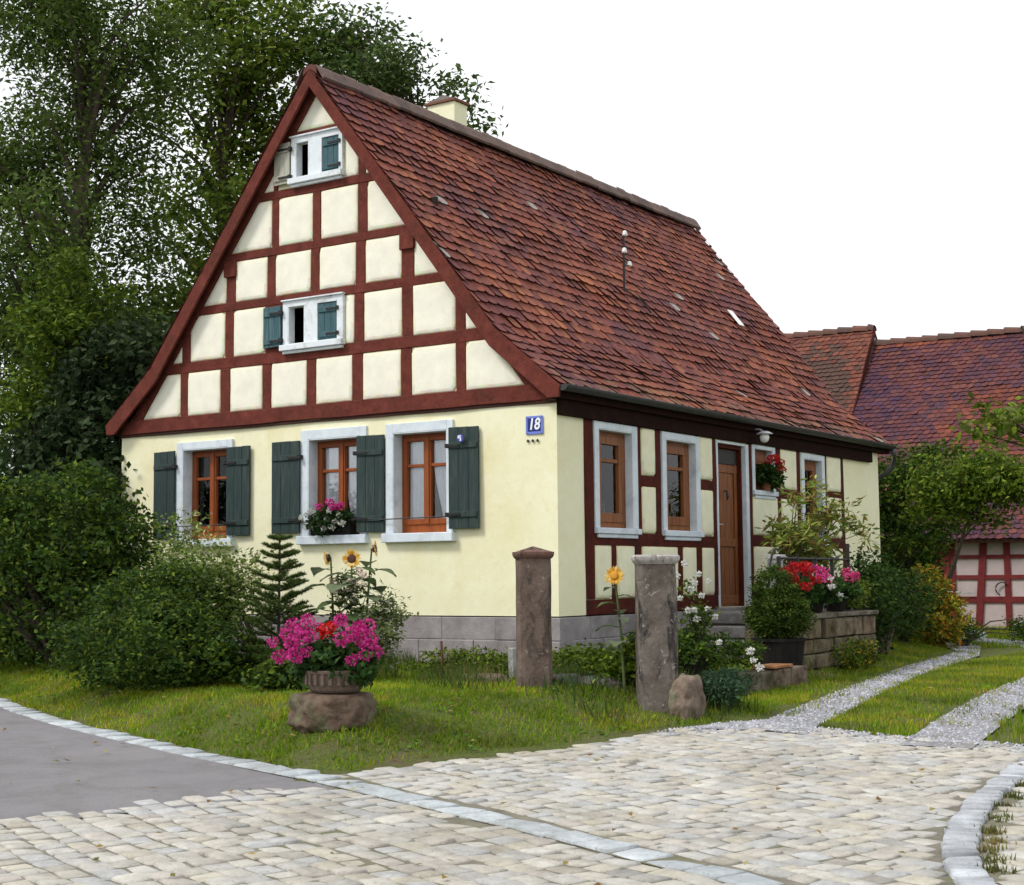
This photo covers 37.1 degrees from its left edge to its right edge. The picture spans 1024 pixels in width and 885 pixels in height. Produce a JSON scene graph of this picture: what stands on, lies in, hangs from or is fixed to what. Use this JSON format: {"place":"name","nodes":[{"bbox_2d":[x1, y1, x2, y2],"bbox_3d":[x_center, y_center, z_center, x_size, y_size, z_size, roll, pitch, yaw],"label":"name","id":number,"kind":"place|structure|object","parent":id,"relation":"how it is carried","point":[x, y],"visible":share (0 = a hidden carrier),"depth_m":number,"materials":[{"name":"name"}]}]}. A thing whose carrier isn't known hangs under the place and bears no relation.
{"place":"outdoors","nodes":[
{"label":"outdoors","id":0,"kind":"place"},
{"bbox_2d":[0,707,332,825],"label":"asphalt road","id":1,"kind":"structure","parent":0,"point":[117,775],"depth_m":9.64,"materials":[{"name":"grey asphalt"}]},
{"bbox_2d":[0,722,1023,884],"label":"cobblestone paving","id":2,"kind":"structure","parent":0,"point":[592,814],"depth_m":7.93,"materials":[{"name":"stone"}]},
{"bbox_2d":[3,662,1021,884],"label":"fallen leaves","id":3,"kind":"object","parent":2,"relation":"on","point":[564,862],"visible":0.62,"depth_m":9.44,"materials":[{"name":"brown plant"}]},
{"bbox_2d":[941,757,1023,884],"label":"kerb","id":4,"kind":"structure","parent":2,"relation":"on","point":[960,851],"depth_m":7.50,"materials":[{"name":"stone"}]},
{"bbox_2d":[0,624,1023,874],"bbox_3d":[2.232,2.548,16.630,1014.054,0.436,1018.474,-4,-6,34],"label":"ground","id":5,"kind":"structure","parent":0,"point":[396,762],"depth_m":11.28,"materials":[{"name":"green plant"}]},
{"bbox_2d":[0,235,163,448],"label":"leafy tree","id":6,"kind":"object","parent":5,"relation":"on","point":[52,327],"visible":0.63,"depth_m":20.79,"materials":[{"name":"green plant"}]},
{"bbox_2d":[0,300,175,611],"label":"elder bush","id":7,"kind":"object","parent":5,"relation":"on","point":[40,450],"visible":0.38,"depth_m":19.97,"materials":[{"name":"green plant"}]},
{"bbox_2d":[0,270,178,588],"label":"hedge tree","id":8,"kind":"object","parent":5,"relation":"on","point":[141,299],"visible":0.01,"depth_m":26.15,"materials":[{"name":"green plant"}]},
{"bbox_2d":[0,455,202,668],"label":"shrub","id":9,"kind":"object","parent":5,"relation":"on","point":[47,574],"visible":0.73,"depth_m":16.39,"materials":[{"name":"green plant"}]},
{"bbox_2d":[0,0,231,609],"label":"tall tree","id":10,"kind":"object","parent":5,"relation":"on","point":[55,24],"visible":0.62,"depth_m":23.50,"materials":[{"name":"green plant"}]},
{"bbox_2d":[34,550,295,691],"bbox_3d":[-3.207,1.605,13.823,2.207,1.299,3.057,4,-7,-43],"label":"variegated shrub","id":11,"kind":"object","parent":5,"relation":"on","point":[158,632],"visible":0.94,"depth_m":13.48,"materials":[{"name":"green plant"}]},
{"bbox_2d":[143,505,274,654],"bbox_3d":[-2.961,1.421,14.898,1.134,1.692,2.223,2,-6,-26],"label":"pale bush","id":12,"kind":"object","parent":5,"relation":"on","point":[184,545],"visible":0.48,"depth_m":14.55,"materials":[{"name":"green plant"}]},
{"bbox_2d":[102,0,381,334],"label":"tall tree","id":13,"kind":"object","parent":5,"relation":"on","point":[234,84],"visible":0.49,"depth_m":26.55,"materials":[{"name":"green plant"}]},
{"bbox_2d":[220,533,327,663],"bbox_3d":[-2.113,1.539,13.774,1.094,1.472,1.084,-4,-6,34],"label":"young spruce","id":14,"kind":"object","parent":5,"relation":"on","point":[272,608],"visible":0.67,"depth_m":13.71,"materials":[{"name":"green plant"}]},
{"bbox_2d":[240,644,308,691],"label":"bed plant","id":15,"kind":"object","parent":5,"relation":"on","point":[272,674],"visible":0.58,"depth_m":12.31,"materials":[{"name":"green plant"}]},
{"bbox_2d":[302,551,355,639],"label":"sunflower","id":16,"kind":"object","parent":5,"relation":"on","point":[327,560],"visible":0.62,"depth_m":13.80,"materials":[{"name":"green plant"}]},
{"bbox_2d":[287,691,376,733],"bbox_3d":[-1.261,1.940,10.732,0.656,0.376,0.574,-4,-6,34],"label":"boulder","id":17,"kind":"object","parent":5,"relation":"on","point":[310,712],"visible":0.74,"depth_m":10.50,"materials":[{"name":"stone"}]},
{"bbox_2d":[266,612,385,692],"bbox_3d":[-1.264,1.497,10.785,0.808,0.593,0.662,-2,-5,16],"label":"flower bowl","id":18,"kind":"object","parent":17,"relation":"on","point":[347,665],"visible":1,"depth_m":10.62,"materials":[{"name":"pink stone"}]},
{"bbox_2d":[315,548,384,651],"bbox_3d":[-1.424,1.571,13.680,0.643,1.251,0.680,-4,-6,34],"label":"sunflower","id":19,"kind":"object","parent":5,"relation":"on","point":[350,557],"visible":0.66,"depth_m":13.73,"materials":[{"name":"green plant"}]},
{"bbox_2d":[2,662,713,751],"bbox_3d":[-2.531,2.275,13.979,8.612,0.351,4.794,-4,-6,34],"label":"clover","id":20,"kind":"object","parent":5,"relation":"on","point":[408,746],"visible":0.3,"depth_m":11.78,"materials":[{"name":"green plant"}]},
{"bbox_2d":[318,567,418,669],"bbox_3d":[-1.349,1.637,13.670,0.972,1.032,0.797,-4,-6,34],"label":"white daisy bush","id":21,"kind":"object","parent":5,"relation":"on","point":[382,623],"visible":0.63,"depth_m":13.60,"materials":[{"name":"green plant"}]},
{"bbox_2d":[341,540,397,646],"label":"sunflower","id":22,"kind":"object","parent":5,"relation":"on","point":[366,564],"visible":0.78,"depth_m":13.71,"materials":[{"name":"green plant"}]},
{"bbox_2d":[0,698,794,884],"bbox_3d":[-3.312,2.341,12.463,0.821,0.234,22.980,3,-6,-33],"label":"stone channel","id":23,"kind":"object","parent":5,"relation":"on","point":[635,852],"visible":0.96,"depth_m":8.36,"materials":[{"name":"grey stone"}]},
{"bbox_2d":[291,1,508,136],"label":"tall tree","id":24,"kind":"object","parent":5,"relation":"on","point":[400,78],"visible":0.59,"depth_m":25.98,"materials":[{"name":"green plant"}]},
{"bbox_2d":[440,641,443,672],"bbox_3d":[-0.668,2.106,14.528,0.039,0.431,0.030,-4,-6,34],"label":"garden stake","id":25,"kind":"object","parent":5,"relation":"on","point":[442,654],"visible":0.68,"depth_m":14.53,"materials":[{"name":"wood"}]},
{"bbox_2d":[398,644,567,674],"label":"bed plant","id":26,"kind":"object","parent":5,"relation":"on","point":[483,658],"visible":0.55,"depth_m":14.47,"materials":[{"name":"green plant"}]},
{"bbox_2d":[469,673,508,682],"bbox_3d":[-0.199,2.128,13.580,0.442,0.159,0.282,-4,-6,34],"label":"edging stone","id":27,"kind":"object","parent":5,"relation":"on","point":[488,675],"visible":0.2,"depth_m":13.47,"materials":[{"name":"stone"}]},
{"bbox_2d":[105,64,896,662],"bbox_3d":[0.461,-0.732,21.388,6.957,7.760,9.770,-4,-6,34],"label":"farmhouse","id":28,"kind":"object","parent":5,"relation":"on","point":[387,302],"visible":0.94,"depth_m":17.68,"materials":[{"name":"beige paint"}]},
{"bbox_2d":[153,439,250,546],"bbox_3d":[-3.696,0.624,18.441,1.608,1.275,0.287,-4,-6,34],"label":"window","id":29,"kind":"structure","parent":28,"relation":"in","point":[214,474],"depth_m":18.51,"materials":[{"name":"paint"}]},
{"bbox_2d":[263,292,345,354],"bbox_3d":[-2.396,-1.355,17.636,1.221,0.633,0.157,-4,-6,34],"label":"attic window","id":30,"kind":"structure","parent":28,"relation":"in","point":[325,314],"depth_m":17.54,"materials":[{"name":"white paint"}]},
{"bbox_2d":[274,126,345,187],"bbox_3d":[-2.351,-3.294,17.763,1.051,0.608,0.157,-4,-6,34],"label":"attic window","id":31,"kind":"structure","parent":28,"relation":"in","point":[326,147],"depth_m":17.68,"materials":[{"name":"white paint"}]},
{"bbox_2d":[298,498,355,537],"bbox_3d":[-2.058,0.848,17.144,0.798,0.452,0.416,-3,-5,22],"label":"window box","id":32,"kind":"object","parent":28,"relation":"attached to","point":[326,521],"visible":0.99,"depth_m":17.08,"materials":[{"name":"green plant"}]},
{"bbox_2d":[271,426,384,544],"bbox_3d":[-2.045,0.500,17.341,1.663,1.310,0.287,-4,-6,34],"label":"window","id":33,"kind":"structure","parent":28,"relation":"in","point":[338,464],"depth_m":17.42,"materials":[{"name":"paint"}]},
{"bbox_2d":[379,419,479,542],"bbox_3d":[-0.845,0.422,16.541,1.314,1.305,0.287,-4,-6,34],"label":"window","id":34,"kind":"structure","parent":28,"relation":"in","point":[414,450],"depth_m":16.64,"materials":[{"name":"paint"}]},
{"bbox_2d":[457,434,463,441],"bbox_3d":[-0.549,-0.046,16.186,0.090,0.090,0.012,-4,-6,34],"label":"plaque","id":35,"kind":"object","parent":28,"relation":"attached to","point":[460,437],"visible":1,"depth_m":16.18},
{"bbox_2d":[526,415,542,434],"bbox_3d":[0.229,-0.181,15.778,0.210,0.190,0.013,-4,-6,34],"label":"house number sign","id":36,"kind":"object","parent":28,"relation":"attached to","point":[534,424],"visible":1,"depth_m":15.77,"materials":[{"name":"blue metal"}]},
{"bbox_2d":[593,420,641,538],"bbox_3d":[1.079,0.419,16.605,0.220,1.245,0.960,-4,-6,34],"label":"window","id":37,"kind":"structure","parent":28,"relation":"in","point":[615,446],"depth_m":16.72,"materials":[{"name":"paint"}]},
{"bbox_2d":[660,431,704,540],"bbox_3d":[1.925,0.526,17.863,0.220,1.245,0.980,-4,-6,34],"label":"window","id":38,"kind":"structure","parent":28,"relation":"in","point":[680,453],"depth_m":17.98,"materials":[{"name":"paint"}]},
{"bbox_2d":[718,448,739,605],"bbox_3d":[2.655,1.050,18.941,0.120,1.955,0.733,-4,-6,34],"label":"door","id":39,"kind":"structure","parent":28,"relation":"in","point":[727,468],"depth_m":19.04,"materials":[{"name":"brown wood"}]},
{"bbox_2d":[751,444,778,499],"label":"window","id":40,"kind":"structure","parent":28,"relation":"in","point":[759,453],"depth_m":19.77,"materials":[{"name":"paint"}]},
{"bbox_2d":[755,454,787,492],"bbox_3d":[3.339,0.397,19.767,0.399,0.519,0.668,-4,-6,34],"label":"geranium pot","id":41,"kind":"object","parent":28,"relation":"attached to","point":[768,478],"visible":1,"depth_m":19.68,"materials":[{"name":"ceramic"}]},
{"bbox_2d":[800,453,828,548],"bbox_3d":[4.110,0.819,21.111,0.220,1.305,0.850,-4,-6,34],"label":"window","id":42,"kind":"structure","parent":28,"relation":"in","point":[811,465],"depth_m":21.26,"materials":[{"name":"paint"}]},
{"bbox_2d":[508,648,515,678],"bbox_3d":[0.004,2.104,14.136,0.060,0.400,0.060,-4,-6,34],"label":"marker post","id":43,"kind":"object","parent":5,"relation":"on","point":[512,656],"visible":0.47,"depth_m":14.12,"materials":[{"name":"stone"}]},
{"bbox_2d":[512,546,553,688],"bbox_3d":[0.185,1.592,12.851,0.353,1.435,0.349,0,-5,-1],"label":"gate post","id":44,"kind":"object","parent":5,"relation":"on","point":[533,616],"visible":0.88,"depth_m":12.72,"materials":[{"name":"brown stone"}]},
{"bbox_2d":[553,673,622,688],"bbox_3d":[0.592,2.042,12.938,0.895,0.162,0.306,-4,-6,34],"label":"edging stone","id":45,"kind":"object","parent":5,"relation":"on","point":[591,676],"visible":0.27,"depth_m":12.79,"materials":[{"name":"stone"}]},
{"bbox_2d":[595,565,635,694],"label":"sunflower","id":46,"kind":"object","parent":5,"relation":"on","point":[613,575],"visible":0.98,"depth_m":12.60,"materials":[{"name":"green plant"}]},
{"bbox_2d":[570,630,684,684],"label":"bed plant","id":47,"kind":"object","parent":5,"relation":"on","point":[604,663],"visible":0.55,"depth_m":12.72,"materials":[{"name":"green plant"}]},
{"bbox_2d":[552,629,710,668],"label":"bed plant","id":48,"kind":"object","parent":5,"relation":"on","point":[569,652],"visible":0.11,"depth_m":14.61,"materials":[{"name":"green plant"}]},
{"bbox_2d":[631,554,679,713],"bbox_3d":[1.175,1.647,12.398,0.378,1.465,0.381,0,-5,-2],"label":"gate post","id":49,"kind":"object","parent":5,"relation":"on","point":[656,634],"visible":0.8,"depth_m":12.26,"materials":[{"name":"grey stone"}]},
{"bbox_2d":[668,673,705,719],"bbox_3d":[1.407,2.086,12.288,0.274,0.459,0.363,-4,-6,34],"label":"boulder","id":50,"kind":"object","parent":5,"relation":"on","point":[687,696],"visible":0.77,"depth_m":12.16,"materials":[{"name":"stone"}]},
{"bbox_2d":[678,656,707,675],"bbox_3d":[1.677,2.091,14.136,0.280,0.215,0.280,-4,-6,34],"label":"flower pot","id":51,"kind":"object","parent":5,"relation":"on","point":[697,666],"visible":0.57,"depth_m":14.03,"materials":[{"name":"black plastic"}]},
{"bbox_2d":[628,623,769,670],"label":"bed plant","id":52,"kind":"object","parent":5,"relation":"on","point":[685,645],"visible":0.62,"depth_m":14.29,"materials":[{"name":"green plant"}]},
{"bbox_2d":[676,560,764,671],"bbox_3d":[1.920,1.611,13.950,0.525,1.092,1.212,3,-6,-35],"label":"rose bush","id":53,"kind":"object","parent":5,"relation":"on","point":[696,619],"visible":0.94,"depth_m":14.25,"materials":[{"name":"white plant"}]},
{"bbox_2d":[699,612,748,657],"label":"stone steps","id":54,"kind":"structure","parent":5,"relation":"on","point":[728,622],"depth_m":17.65,"materials":[{"name":"stone"}]},
{"bbox_2d":[697,663,758,708],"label":"bed plant","id":55,"kind":"object","parent":5,"relation":"on","point":[725,682],"visible":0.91,"depth_m":12.49,"materials":[{"name":"green plant"}]},
{"bbox_2d":[700,665,807,692],"bbox_3d":[2.256,2.388,14.531,0.306,0.422,2.199,-4,-6,34],"label":"stone edging","id":56,"kind":"object","parent":5,"relation":"on","point":[769,678],"visible":0.17,"depth_m":14.80,"materials":[{"name":"stone"}]},
{"bbox_2d":[752,663,792,668],"bbox_3d":[2.557,2.196,14.978,0.244,0.033,0.455,-4,-6,34],"label":"brick","id":57,"kind":"object","parent":56,"relation":"on","point":[774,665],"visible":0.87,"depth_m":14.86,"materials":[{"name":"brick"}]},
{"bbox_2d":[740,562,817,665],"bbox_3d":[2.742,1.800,15.678,0.814,1.152,0.797,-4,-6,34],"label":"potted shrub","id":58,"kind":"object","parent":5,"relation":"on","point":[772,628],"visible":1,"depth_m":15.51,"materials":[{"name":"green plant"}]},
{"bbox_2d":[721,609,878,671],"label":"terrace wall","id":59,"kind":"structure","parent":5,"relation":"on","point":[830,630],"depth_m":16.89,"materials":[{"name":"stone"}]},
{"bbox_2d":[765,555,785,587],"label":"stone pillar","id":60,"kind":"structure","parent":59,"relation":"on","point":[774,560],"depth_m":17.43,"materials":[{"name":"stone"}]},
{"bbox_2d":[780,560,824,604],"bbox_3d":[3.063,1.551,16.368,0.553,0.572,0.616,1,-5,-21],"label":"geranium pot","id":61,"kind":"object","parent":59,"relation":"on","point":[811,586],"visible":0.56,"depth_m":16.25,"materials":[{"name":"ceramic"}]},
{"bbox_2d":[768,544,850,609],"bbox_3d":[3.364,1.546,17.192,0.036,0.840,2.310,-4,-6,34],"label":"iron railing","id":62,"kind":"object","parent":59,"relation":"on","point":[814,559],"visible":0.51,"depth_m":17.31,"materials":[{"name":"grey metal"}]},
{"bbox_2d":[754,475,885,577],"bbox_3d":[3.824,1.229,18.945,0.940,1.677,2.900,-4,-6,34],"label":"oleander","id":63,"kind":"object","parent":59,"relation":"on","point":[793,541],"visible":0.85,"depth_m":18.58,"materials":[{"name":"green plant"}]},
{"bbox_2d":[805,564,848,612],"bbox_3d":[3.387,1.602,16.836,0.588,0.545,0.669,-4,-6,34],"label":"geranium pot","id":64,"kind":"object","parent":59,"relation":"on","point":[831,589],"visible":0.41,"depth_m":16.70,"materials":[{"name":"pink plant"}]},
{"bbox_2d":[824,567,865,610],"bbox_3d":[3.743,1.673,17.440,0.579,0.502,0.670,0,-5,-11],"label":"geranium pot","id":65,"kind":"object","parent":59,"relation":"on","point":[848,585],"visible":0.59,"depth_m":17.33,"materials":[{"name":"green plant"}]},
{"bbox_2d":[845,577,875,609],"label":"terrace bush","id":66,"kind":"object","parent":59,"relation":"on","point":[853,603],"visible":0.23,"depth_m":17.94,"materials":[{"name":"green plant"}]},
{"bbox_2d":[784,324,876,414],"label":"barn","id":67,"kind":"structure","parent":5,"relation":"on","point":[838,359],"depth_m":35.35,"materials":[{"name":"tile"}]},
{"bbox_2d":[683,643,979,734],"bbox_3d":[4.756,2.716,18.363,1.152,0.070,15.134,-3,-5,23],"label":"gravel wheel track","id":68,"kind":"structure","parent":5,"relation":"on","point":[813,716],"depth_m":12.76,"materials":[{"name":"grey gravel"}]},
{"bbox_2d":[649,636,1023,752],"bbox_3d":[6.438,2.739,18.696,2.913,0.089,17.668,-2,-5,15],"label":"gravel wheel track","id":69,"kind":"structure","parent":5,"relation":"on","point":[945,727],"depth_m":11.85,"materials":[{"name":"grey gravel"}]},
{"bbox_2d":[828,636,890,670],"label":"shrub","id":70,"kind":"object","parent":5,"relation":"on","point":[853,660],"depth_m":17.10,"materials":[{"name":"green plant"}]},
{"bbox_2d":[824,541,949,653],"bbox_3d":[4.803,2.041,20.130,1.527,1.461,3.763,-3,-6,25],"label":"dark shrub","id":71,"kind":"object","parent":5,"relation":"on","point":[892,604],"visible":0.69,"depth_m":19.27,"materials":[{"name":"green plant"}]},
{"bbox_2d":[893,590,933,642],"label":"rusty shrub","id":72,"kind":"object","parent":5,"relation":"on","point":[910,635],"visible":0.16,"depth_m":21.42,"materials":[{"name":"green plant"}]},
{"bbox_2d":[878,433,978,631],"bbox_3d":[6.962,1.670,27.056,3.009,3.693,2.352,-4,-6,34],"label":"dark tree","id":73,"kind":"object","parent":5,"relation":"on","point":[906,534],"visible":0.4,"depth_m":26.73,"materials":[{"name":"green plant"}]},
{"bbox_2d":[853,326,1023,627],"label":"barn","id":74,"kind":"structure","parent":5,"relation":"on","point":[918,387],"depth_m":32.89,"materials":[{"name":"ceramic"}]},
{"bbox_2d":[901,561,975,647],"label":"autumn shrub","id":75,"kind":"object","parent":5,"relation":"on","point":[944,622],"visible":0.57,"depth_m":22.32,"materials":[{"name":"green plant"}]},
{"bbox_2d":[893,436,1023,587],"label":"apple tree","id":76,"kind":"object","parent":5,"relation":"on","point":[968,492],"visible":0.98,"depth_m":24.65,"materials":[{"name":"green plant"}]},
{"bbox_2d":[945,614,1023,645],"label":"shrub","id":77,"kind":"object","parent":5,"relation":"on","point":[1017,628],"visible":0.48,"depth_m":23.18,"materials":[{"name":"green plant"}]},
{"bbox_2d":[949,326,1023,479],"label":"walnut tree","id":78,"kind":"object","parent":5,"relation":"on","point":[1003,421],"visible":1,"depth_m":15.38,"materials":[{"name":"green plant"}]},
{"bbox_2d":[0,0,1023,474],"label":"sky","id":79,"kind":"structure","parent":0,"point":[850,163],"materials":[{"name":"white"}]}
]}

